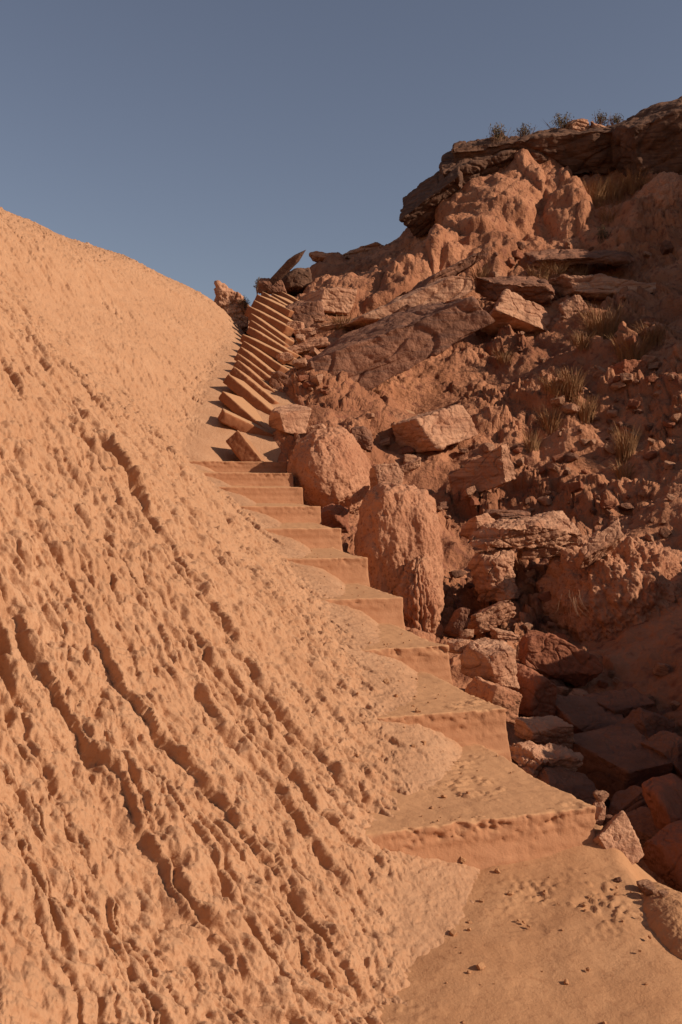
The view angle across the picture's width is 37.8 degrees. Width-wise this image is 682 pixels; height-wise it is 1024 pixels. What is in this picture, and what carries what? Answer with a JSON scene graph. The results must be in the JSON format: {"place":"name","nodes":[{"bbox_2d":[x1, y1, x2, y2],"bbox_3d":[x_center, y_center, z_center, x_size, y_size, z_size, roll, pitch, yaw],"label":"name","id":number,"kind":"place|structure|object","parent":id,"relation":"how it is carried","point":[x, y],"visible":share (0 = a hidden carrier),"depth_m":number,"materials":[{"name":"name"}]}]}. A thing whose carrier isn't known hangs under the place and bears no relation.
{"place":"outdoors","nodes":[
{"label":"outdoors","id":0,"kind":"place"},
{"bbox_2d":[0,207,479,1023],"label":"hill","id":1,"kind":"structure","parent":0,"point":[194,789],"depth_m":2.93,"materials":[{"name":"sand"}]},
{"bbox_2d":[240,334,295,365],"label":"step slab","id":2,"kind":"structure","parent":1,"relation":"on","point":[266,348],"depth_m":15.31,"materials":[{"name":"stone"}]},
{"bbox_2d":[323,312,356,330],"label":"dry grass","id":3,"kind":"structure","parent":0,"point":[338,320],"depth_m":16.52,"materials":[{"name":"plant"}]},
{"bbox_2d":[0,0,681,305],"label":"sky","id":4,"kind":"structure","parent":0,"point":[199,143],"materials":[{"name":"blue"}]},
{"bbox_2d":[249,148,681,887],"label":"hillside","id":5,"kind":"structure","parent":0,"point":[529,200],"depth_m":13.47,"materials":[{"name":"stone"}]},
{"bbox_2d":[214,280,249,335],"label":"boulder","id":6,"kind":"object","parent":5,"relation":"on","point":[226,299],"visible":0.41,"depth_m":20.79,"materials":[{"name":"stone"}]},
{"bbox_2d":[226,430,265,461],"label":"step slab","id":7,"kind":"object","parent":5,"relation":"on","point":[241,446],"depth_m":10.99,"materials":[{"name":"stone"}]},
{"bbox_2d":[218,409,274,436],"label":"step slab","id":8,"kind":"object","parent":5,"relation":"on","point":[232,420],"depth_m":11.79,"materials":[{"name":"stone"}]},
{"bbox_2d":[219,391,268,430],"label":"step slab","id":9,"kind":"structure","parent":8,"relation":"on","point":[242,407],"depth_m":12.32,"materials":[{"name":"stone"}]},
{"bbox_2d":[223,374,273,414],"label":"step slab","id":10,"kind":"structure","parent":9,"relation":"on","point":[247,393],"depth_m":12.78,"materials":[{"name":"stone"}]},
{"bbox_2d":[234,354,270,381],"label":"step slab","id":11,"kind":"structure","parent":5,"relation":"on","point":[262,374],"depth_m":14.05,"materials":[{"name":"stone"}]},
{"bbox_2d":[230,367,278,403],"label":"step slab","id":12,"kind":"structure","parent":5,"relation":"on","point":[252,384],"depth_m":13.18,"materials":[{"name":"stone"}]},
{"bbox_2d":[233,360,276,393],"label":"step slab","id":13,"kind":"structure","parent":12,"relation":"on","point":[249,372],"depth_m":13.67,"materials":[{"name":"stone"}]},
{"bbox_2d":[237,347,275,375],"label":"step slab","id":14,"kind":"structure","parent":5,"relation":"on","point":[255,360],"depth_m":14.47,"materials":[{"name":"stone"}]},
{"bbox_2d":[240,341,289,372],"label":"step slab","id":15,"kind":"structure","parent":5,"relation":"on","point":[271,362],"depth_m":14.77,"materials":[{"name":"stone"}]},
{"bbox_2d":[276,352,293,364],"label":"rock","id":16,"kind":"object","parent":15,"relation":"on","point":[284,358],"visible":0.93,"depth_m":14.89,"materials":[{"name":"stone"}]},
{"bbox_2d":[248,320,289,346],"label":"step slab","id":17,"kind":"structure","parent":5,"relation":"on","point":[256,326],"depth_m":16.12,"materials":[{"name":"stone"}]},
{"bbox_2d":[248,313,293,345],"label":"step slab","id":18,"kind":"structure","parent":17,"relation":"on","point":[272,329],"depth_m":16.50,"materials":[{"name":"stone"}]},
{"bbox_2d":[244,306,295,337],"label":"step slab","id":19,"kind":"structure","parent":5,"relation":"on","point":[282,327],"depth_m":16.86,"materials":[{"name":"stone"}]},
{"bbox_2d":[251,300,292,323],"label":"step slab","id":20,"kind":"structure","parent":5,"relation":"on","point":[266,309],"depth_m":17.43,"materials":[{"name":"stone"}]},
{"bbox_2d":[255,294,293,317],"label":"step slab","id":21,"kind":"structure","parent":20,"relation":"on","point":[279,308],"depth_m":17.88,"materials":[{"name":"stone"}]},
{"bbox_2d":[258,278,286,295],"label":"rock","id":22,"kind":"object","parent":5,"relation":"on","point":[276,288],"visible":0.86,"depth_m":20.05,"materials":[{"name":"stone"}]},
{"bbox_2d":[263,250,305,292],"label":"rock slab","id":23,"kind":"object","parent":22,"relation":"on","point":[289,264],"visible":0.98,"depth_m":19.92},
{"bbox_2d":[246,327,301,358],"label":"step slab","id":24,"kind":"structure","parent":5,"relation":"on","point":[259,335],"depth_m":15.72,"materials":[{"name":"stone"}]},
{"bbox_2d":[269,404,311,434],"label":"boulder","id":25,"kind":"object","parent":5,"relation":"on","point":[291,418],"visible":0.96,"depth_m":11.78,"materials":[{"name":"stone"}]},
{"bbox_2d":[281,267,311,296],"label":"boulder","id":26,"kind":"object","parent":5,"relation":"on","point":[296,281],"visible":0.69,"depth_m":20.33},
{"bbox_2d":[285,300,324,327],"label":"boulder","id":27,"kind":"object","parent":5,"relation":"on","point":[306,313],"visible":0.51,"depth_m":17.75,"materials":[{"name":"stone"}]},
{"bbox_2d":[294,327,315,338],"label":"rock","id":28,"kind":"object","parent":5,"relation":"on","point":[306,331],"visible":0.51,"depth_m":16.63,"materials":[{"name":"stone"}]},
{"bbox_2d":[306,321,354,337],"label":"rock slab","id":29,"kind":"object","parent":28,"relation":"on","point":[326,327],"visible":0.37,"depth_m":16.56,"materials":[{"name":"stone"}]},
{"bbox_2d":[287,337,329,354],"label":"rock slab","id":30,"kind":"object","parent":5,"relation":"on","point":[304,347],"visible":0.51,"depth_m":15.78,"materials":[{"name":"stone"}]},
{"bbox_2d":[309,251,334,262],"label":"rock slab","id":31,"kind":"object","parent":5,"relation":"on","point":[316,256],"visible":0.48,"depth_m":28.61,"materials":[{"name":"stone"}]},
{"bbox_2d":[287,426,371,517],"bbox_3d":[-0.111,-0.365,10.593,0.930,1.099,1.452,0,0,0],"label":"boulder","id":32,"kind":"object","parent":5,"relation":"on","point":[327,466],"visible":0.76,"depth_m":10.05,"materials":[{"name":"stone"}]},
{"bbox_2d":[306,287,356,315],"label":"boulder","id":33,"kind":"object","parent":5,"relation":"on","point":[336,300],"visible":0.67,"depth_m":18.29,"materials":[{"name":"stone"}]},
{"bbox_2d":[321,503,348,532],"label":"rock","id":34,"kind":"object","parent":5,"relation":"on","point":[334,515],"visible":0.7,"depth_m":9.27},
{"bbox_2d":[349,426,372,451],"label":"rock","id":35,"kind":"object","parent":5,"relation":"on","point":[362,435],"visible":0.77,"depth_m":11.48,"materials":[{"name":"stone"}]},
{"bbox_2d":[343,242,381,259],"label":"rock slab","id":36,"kind":"object","parent":5,"relation":"on","point":[348,255],"visible":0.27,"depth_m":28.71,"materials":[{"name":"stone"}]},
{"bbox_2d":[272,296,494,392],"bbox_3d":[0.451,-2.250,14.579,3.294,1.954,2.151,0,0,0],"label":"rock slab","id":37,"kind":"object","parent":5,"relation":"on","point":[406,337],"visible":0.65,"depth_m":13.58,"materials":[{"name":"stone"}]},
{"bbox_2d":[269,371,288,387],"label":"boulder","id":38,"kind":"object","parent":37,"relation":"on","point":[276,376],"visible":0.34,"depth_m":13.59,"materials":[{"name":"stone"}]},
{"bbox_2d":[369,462,403,488],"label":"boulder","id":39,"kind":"object","parent":5,"relation":"on","point":[392,472],"visible":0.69,"depth_m":9.12,"materials":[{"name":"stone"}]},
{"bbox_2d":[189,460,595,869],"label":"staircase","id":40,"kind":"structure","parent":5,"relation":"on","point":[519,814],"depth_m":4.00,"materials":[{"name":"stone"}]},
{"bbox_2d":[354,481,443,612],"bbox_3d":[0.486,0.418,8.497,0.786,1.365,1.087,0,0,0],"label":"mud mound","id":41,"kind":"object","parent":5,"relation":"on","point":[399,527],"visible":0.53,"depth_m":8.05,"materials":[{"name":"stone"}]},
{"bbox_2d":[342,276,475,329],"bbox_3d":[0.910,-3.512,16.567,2.484,1.037,1.667,0,0,0],"label":"rock slab","id":42,"kind":"object","parent":5,"relation":"on","point":[449,289],"visible":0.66,"depth_m":15.83,"materials":[{"name":"stone"}]},
{"bbox_2d":[399,457,420,474],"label":"rock","id":43,"kind":"object","parent":5,"relation":"on","point":[410,466],"visible":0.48,"depth_m":9.89,"materials":[{"name":"stone"}]},
{"bbox_2d":[393,556,442,634],"bbox_3d":[0.607,0.749,7.895,0.396,0.806,0.511,0,0,0],"label":"mud mound","id":44,"kind":"object","parent":5,"relation":"on","point":[417,589],"visible":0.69,"depth_m":7.74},
{"bbox_2d":[399,159,462,238],"bbox_3d":[2.291,-7.878,24.811,1.731,2.280,2.486,0,0,9],"label":"rock ledge","id":45,"kind":"object","parent":5,"relation":"on","point":[423,199],"visible":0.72,"depth_m":24.12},
{"bbox_2d":[391,404,477,452],"bbox_3d":[1.117,-1.000,12.173,0.939,0.622,0.760,0,0,-36],"label":"boulder","id":46,"kind":"object","parent":5,"relation":"on","point":[439,429],"visible":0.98,"depth_m":11.95,"materials":[{"name":"stone"}]},
{"bbox_2d":[411,246,491,290],"bbox_3d":[1.827,-4.317,18.554,1.608,1.201,1.237,0,0,-15],"label":"rock slab","id":47,"kind":"object","parent":5,"relation":"on","point":[459,267],"visible":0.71,"depth_m":18.14,"materials":[{"name":"stone"}]},
{"bbox_2d":[443,607,469,636],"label":"rock","id":48,"kind":"object","parent":5,"relation":"on","point":[456,623],"visible":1,"depth_m":7.83,"materials":[{"name":"stone"}]},
{"bbox_2d":[447,639,469,653],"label":"rock","id":49,"kind":"object","parent":5,"relation":"on","point":[457,646],"visible":0.85,"depth_m":6.35,"materials":[{"name":"stone"}]},
{"bbox_2d":[439,133,515,185],"bbox_3d":[3.406,-8.868,25.693,1.887,2.381,2.469,0,0,0],"label":"rock ledge","id":50,"kind":"object","parent":5,"relation":"on","point":[476,167],"visible":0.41,"depth_m":24.72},
{"bbox_2d":[449,442,515,499],"bbox_3d":[1.555,-0.426,11.204,0.799,0.695,0.259,0,0,31],"label":"rock slab","id":51,"kind":"object","parent":5,"relation":"on","point":[492,469],"visible":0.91,"depth_m":11.09,"materials":[{"name":"stone"}]},
{"bbox_2d":[467,600,515,634],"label":"rock","id":52,"kind":"object","parent":5,"relation":"on","point":[483,620],"visible":0.96,"depth_m":8.04,"materials":[{"name":"stone"}]},
{"bbox_2d":[468,548,517,601],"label":"rock","id":53,"kind":"object","parent":5,"relation":"on","point":[492,575],"visible":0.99,"depth_m":8.48,"materials":[{"name":"stone"}]},
{"bbox_2d":[465,676,521,724],"bbox_3d":[0.931,1.135,5.989,0.317,0.280,0.399,0,0,-27],"label":"boulder","id":54,"kind":"object","parent":5,"relation":"on","point":[508,699],"visible":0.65,"depth_m":5.86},
{"bbox_2d":[459,639,519,689],"bbox_3d":[0.954,0.966,6.320,0.352,0.299,0.355,0,0,-40],"label":"boulder","id":55,"kind":"object","parent":54,"relation":"on","point":[492,660],"visible":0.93,"depth_m":6.19,"materials":[{"name":"stone"}]},
{"bbox_2d":[490,627,519,643],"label":"rock","id":56,"kind":"object","parent":5,"relation":"on","point":[498,634],"visible":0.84,"depth_m":7.58,"materials":[{"name":"stone"}]},
{"bbox_2d":[475,275,554,302],"bbox_3d":[3.290,-4.150,18.456,1.478,0.693,1.336,0,0,0],"label":"rock ledge","id":57,"kind":"object","parent":5,"relation":"on","point":[533,289],"visible":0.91,"depth_m":18.07,"materials":[{"name":"stone"}]},
{"bbox_2d":[481,289,555,336],"bbox_3d":[2.940,-3.269,16.984,1.328,0.869,0.893,0,0,-25],"label":"rock slab","id":58,"kind":"object","parent":5,"relation":"on","point":[516,312],"visible":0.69,"depth_m":16.65,"materials":[{"name":"stone"}]},
{"bbox_2d":[504,663,556,716],"bbox_3d":[1.213,1.150,6.412,0.291,0.339,0.404,0,0,-21],"label":"boulder","id":59,"kind":"object","parent":5,"relation":"on","point":[537,691],"visible":0.75,"depth_m":6.26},
{"bbox_2d":[520,427,543,453],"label":"dry grass","id":60,"kind":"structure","parent":5,"relation":"on","point":[531,444],"depth_m":12.04,"materials":[{"name":"plant"}]},
{"bbox_2d":[451,125,613,173],"bbox_3d":[5.234,-9.339,25.895,4.982,2.181,2.980,0,0,0],"label":"rock ledge","id":61,"kind":"object","parent":5,"relation":"on","point":[585,151],"visible":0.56,"depth_m":24.78,"materials":[{"name":"stone"}]},
{"bbox_2d":[486,123,511,143],"bbox_3d":[4.072,-9.693,25.644,0.840,0.724,0.858,0,0,0],"label":"shrub","id":62,"kind":"object","parent":61,"relation":"on","point":[498,133],"visible":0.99,"depth_m":25.50,"materials":[{"name":"green plant"}]},
{"bbox_2d":[545,112,573,130],"bbox_3d":[5.685,-10.086,25.963,0.928,0.676,1.019,0,0,43],"label":"shrub","id":63,"kind":"object","parent":61,"relation":"on","point":[561,124],"visible":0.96,"depth_m":25.85,"materials":[{"name":"green plant"}]},
{"bbox_2d":[562,118,589,131],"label":"rock","id":64,"kind":"object","parent":61,"relation":"on","point":[581,124],"visible":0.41,"depth_m":25.66,"materials":[{"name":"stone"}]},
{"bbox_2d":[518,261,556,279],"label":"dry grass","id":65,"kind":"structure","parent":5,"relation":"on","point":[543,276],"depth_m":19.62,"materials":[{"name":"plant"}]},
{"bbox_2d":[514,715,574,749],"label":"boulder","id":66,"kind":"object","parent":5,"relation":"on","point":[550,729],"visible":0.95,"depth_m":5.41,"materials":[{"name":"stone"}]},
{"bbox_2d":[509,740,583,775],"bbox_3d":[1.039,1.262,5.050,0.396,0.207,0.238,0,0,-27],"label":"rock slab","id":67,"kind":"object","parent":5,"relation":"on","point":[530,757],"visible":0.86,"depth_m":4.99,"materials":[{"name":"stone"}]},
{"bbox_2d":[532,403,568,434],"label":"dry grass","id":68,"kind":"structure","parent":5,"relation":"on","point":[546,421],"depth_m":12.62,"materials":[{"name":"plant"}]},
{"bbox_2d":[533,257,577,277],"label":"dry grass","id":69,"kind":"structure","parent":5,"relation":"on","point":[559,270],"depth_m":19.71,"materials":[{"name":"plant"}]},
{"bbox_2d":[536,370,576,397],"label":"dry grass","id":70,"kind":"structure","parent":5,"relation":"on","point":[549,388],"depth_m":12.82,"materials":[{"name":"plant"}]},
{"bbox_2d":[518,633,602,686],"bbox_3d":[1.562,1.058,7.218,0.566,0.405,0.446,0,0,0],"label":"boulder","id":71,"kind":"object","parent":5,"relation":"on","point":[553,656],"visible":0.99,"depth_m":7.02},
{"bbox_2d":[537,765,597,804],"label":"rock slab","id":72,"kind":"object","parent":5,"relation":"on","point":[579,786],"visible":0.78,"depth_m":4.86,"materials":[{"name":"stone"}]},
{"bbox_2d":[559,295,587,318],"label":"rock","id":73,"kind":"object","parent":5,"relation":"on","point":[571,304],"visible":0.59,"depth_m":16.64,"materials":[{"name":"stone"}]},
{"bbox_2d":[554,364,592,399],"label":"dry grass","id":74,"kind":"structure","parent":5,"relation":"on","point":[570,388],"depth_m":12.82,"materials":[{"name":"plant"}]},
{"bbox_2d":[561,262,596,275],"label":"dry grass","id":75,"kind":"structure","parent":5,"relation":"on","point":[576,272],"depth_m":19.98,"materials":[{"name":"plant"}]},
{"bbox_2d":[524,249,634,267],"bbox_3d":[4.792,-5.239,20.557,2.391,0.554,1.084,0,0,0],"label":"rock ledge","id":76,"kind":"object","parent":5,"relation":"on","point":[612,257],"visible":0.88,"depth_m":20.15,"materials":[{"name":"stone"}]},
{"bbox_2d":[559,329,601,350],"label":"dry grass","id":77,"kind":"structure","parent":5,"relation":"on","point":[581,345],"depth_m":14.71,"materials":[{"name":"plant"}]},
{"bbox_2d":[573,393,600,424],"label":"dry grass","id":78,"kind":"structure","parent":5,"relation":"on","point":[585,415],"depth_m":12.63,"materials":[{"name":"plant"}]},
{"bbox_2d":[554,695,623,733],"bbox_3d":[1.591,1.306,6.314,0.482,0.262,0.486,0,0,-11],"label":"rock slab","id":79,"kind":"object","parent":5,"relation":"on","point":[580,714],"visible":0.51,"depth_m":6.29,"materials":[{"name":"stone"}]},
{"bbox_2d":[583,687,657,717],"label":"rock slab","id":80,"kind":"object","parent":79,"relation":"on","point":[625,702],"visible":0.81,"depth_m":6.45,"materials":[{"name":"stone"}]},
{"bbox_2d":[573,172,615,207],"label":"dry grass","id":81,"kind":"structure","parent":5,"relation":"on","point":[595,195],"depth_m":23.27,"materials":[{"name":"plant"}]},
{"bbox_2d":[548,273,655,300],"bbox_3d":[4.945,-4.109,18.512,2.311,0.545,1.211,0,0,7],"label":"rock ledge","id":82,"kind":"object","parent":5,"relation":"on","point":[599,286],"visible":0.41,"depth_m":18.07,"materials":[{"name":"stone"}]},
{"bbox_2d":[566,300,639,338],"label":"dry grass","id":83,"kind":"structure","parent":5,"relation":"on","point":[599,323],"depth_m":15.78,"materials":[{"name":"plant"}]},
{"bbox_2d":[592,201,619,223],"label":"dry grass","id":84,"kind":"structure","parent":5,"relation":"on","point":[604,218],"depth_m":22.23,"materials":[{"name":"plant"}]},
{"bbox_2d":[536,531,681,641],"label":"mud mound","id":85,"kind":"object","parent":5,"relation":"on","point":[628,581],"visible":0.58,"depth_m":8.15,"materials":[{"name":"stone"}]},
{"bbox_2d":[469,510,582,551],"bbox_3d":[1.590,0.163,8.690,0.956,0.354,0.532,0,0,-28],"label":"rock slab","id":86,"kind":"object","parent":85,"relation":"on","point":[551,528],"visible":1,"depth_m":8.55,"materials":[{"name":"stone"}]},
{"bbox_2d":[460,512,494,539],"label":"rock","id":87,"kind":"object","parent":86,"relation":"on","point":[470,526],"visible":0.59,"depth_m":8.69,"materials":[{"name":"stone"}]},
{"bbox_2d":[484,509,530,519],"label":"rock","id":88,"kind":"object","parent":86,"relation":"on","point":[496,514],"visible":0.77,"depth_m":8.99,"materials":[{"name":"stone"}]},
{"bbox_2d":[516,545,565,559],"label":"rock","id":89,"kind":"object","parent":85,"relation":"on","point":[525,553],"visible":0.56,"depth_m":8.65,"materials":[{"name":"stone"}]},
{"bbox_2d":[575,519,623,568],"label":"rock slab","id":90,"kind":"object","parent":85,"relation":"on","point":[605,542],"visible":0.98,"depth_m":8.11,"materials":[{"name":"stone"}]},
{"bbox_2d":[584,170,634,202],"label":"dry grass","id":91,"kind":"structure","parent":5,"relation":"on","point":[613,196],"depth_m":23.52,"materials":[{"name":"plant"}]},
{"bbox_2d":[593,811,643,864],"bbox_3d":[0.925,1.111,3.354,0.161,0.209,0.121,0,0,-23],"label":"rock","id":92,"kind":"object","parent":5,"relation":"on","point":[616,831],"visible":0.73,"depth_m":3.33,"materials":[{"name":"stone"}]},
{"bbox_2d":[572,723,672,800],"bbox_3d":[1.543,1.379,5.379,0.428,0.352,0.592,0,0,-19],"label":"boulder","id":93,"kind":"object","parent":5,"relation":"on","point":[618,757],"visible":0.72,"depth_m":5.30,"materials":[{"name":"stone"}]},
{"bbox_2d":[608,424,642,463],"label":"dry grass","id":94,"kind":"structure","parent":5,"relation":"on","point":[623,451],"depth_m":11.45,"materials":[{"name":"plant"}]},
{"bbox_2d":[609,359,647,377],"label":"boulder","id":95,"kind":"object","parent":5,"relation":"on","point":[628,366],"visible":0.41,"depth_m":13.45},
{"bbox_2d":[609,165,654,194],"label":"dry grass","id":96,"kind":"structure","parent":5,"relation":"on","point":[636,188],"depth_m":23.51,"materials":[{"name":"plant"}]},
{"bbox_2d":[603,96,681,180],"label":"rock ledge","id":97,"kind":"object","parent":5,"relation":"on","point":[650,137],"visible":0.63,"depth_m":23.53,"materials":[{"name":"stone"}]},
{"bbox_2d":[626,806,658,848],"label":"rock","id":98,"kind":"object","parent":5,"relation":"on","point":[645,828],"visible":0.25,"depth_m":4.40,"materials":[{"name":"stone"}]},
{"bbox_2d":[618,707,674,738],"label":"rock","id":99,"kind":"object","parent":5,"relation":"on","point":[647,724],"visible":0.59,"depth_m":6.00,"materials":[{"name":"stone"}]},
{"bbox_2d":[629,319,672,346],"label":"dry grass","id":100,"kind":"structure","parent":5,"relation":"on","point":[655,336],"depth_m":14.36,"materials":[{"name":"plant"}]},
{"bbox_2d":[634,171,681,212],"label":"mud mound","id":101,"kind":"object","parent":5,"relation":"on","point":[664,188],"visible":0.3,"depth_m":21.79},
{"bbox_2d":[640,730,681,778],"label":"rock","id":102,"kind":"object","parent":5,"relation":"on","point":[666,744],"visible":0.78,"depth_m":5.23,"materials":[{"name":"stone"}]},
{"bbox_2d":[641,882,681,958],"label":"rock","id":103,"kind":"object","parent":5,"relation":"on","point":[664,917],"visible":0.27,"depth_m":2.87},
{"bbox_2d":[653,662,669,675],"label":"stone","id":104,"kind":"object","parent":5,"relation":"on","point":[661,669],"visible":0.99,"depth_m":6.88,"materials":[{"name":"stone"}]},
{"bbox_2d":[642,820,681,892],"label":"boulder","id":105,"kind":"object","parent":5,"relation":"on","point":[662,852],"visible":0.98,"depth_m":3.85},
{"bbox_2d":[642,773,681,829],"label":"boulder","id":106,"kind":"object","parent":5,"relation":"on","point":[662,795],"visible":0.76,"depth_m":4.19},
{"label":"stone","id":107,"kind":"object","parent":5,"relation":"on","visible":0},
{"bbox_2d":[606,785,648,815],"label":"rock","id":108,"kind":"object","parent":107,"relation":"on","point":[630,798],"visible":0.49,"depth_m":4.77,"materials":[{"name":"stone"}]},
{"bbox_2d":[374,824,681,1023],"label":"path","id":109,"kind":"structure","parent":0,"point":[601,940],"depth_m":2.69,"materials":[{"name":"sand"}]},
{"bbox_2d":[593,800,605,825],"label":"rock","id":110,"kind":"object","parent":109,"relation":"on","point":[600,813],"visible":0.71,"depth_m":3.39,"materials":[{"name":"stone"}]},
{"bbox_2d":[606,458,638,479],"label":"dry grass","id":111,"kind":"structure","parent":0,"point":[618,473],"depth_m":10.95,"materials":[{"name":"plant"}]},
{"bbox_2d":[601,326,666,361],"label":"dry grass","id":112,"kind":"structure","parent":0,"point":[641,352],"depth_m":14.08,"materials":[{"name":"plant"}]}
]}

